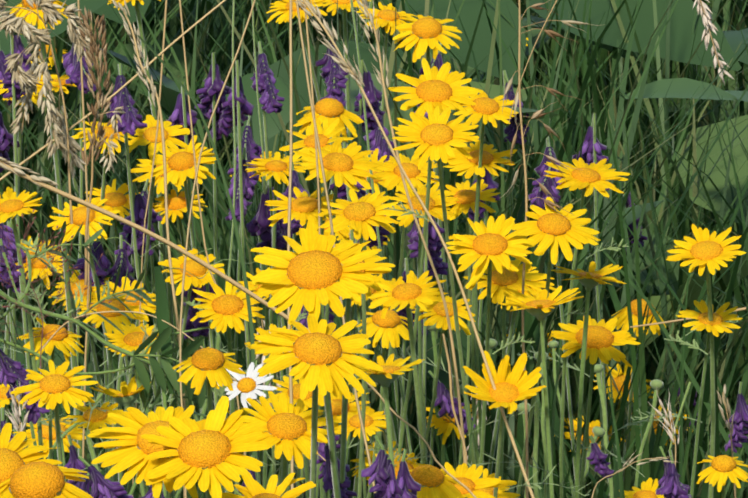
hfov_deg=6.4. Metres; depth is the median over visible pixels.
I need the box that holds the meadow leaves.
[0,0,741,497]
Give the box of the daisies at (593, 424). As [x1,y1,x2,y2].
[491,38,692,489]
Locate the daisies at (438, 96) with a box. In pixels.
[0,58,747,497]
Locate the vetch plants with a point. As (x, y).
(380, 471)
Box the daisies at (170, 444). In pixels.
[0,220,394,497]
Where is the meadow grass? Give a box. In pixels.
[0,0,747,497]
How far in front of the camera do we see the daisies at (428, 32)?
2.79 m
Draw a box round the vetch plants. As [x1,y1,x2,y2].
[0,21,697,497]
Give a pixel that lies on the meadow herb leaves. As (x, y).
(682, 42)
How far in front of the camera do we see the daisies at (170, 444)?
1.87 m
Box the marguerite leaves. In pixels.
[2,201,707,497]
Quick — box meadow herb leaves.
[0,0,747,487]
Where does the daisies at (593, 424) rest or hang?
on the meadow ground
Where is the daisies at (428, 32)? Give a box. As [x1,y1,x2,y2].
[0,0,665,497]
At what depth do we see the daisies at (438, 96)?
2.38 m
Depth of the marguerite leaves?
2.39 m

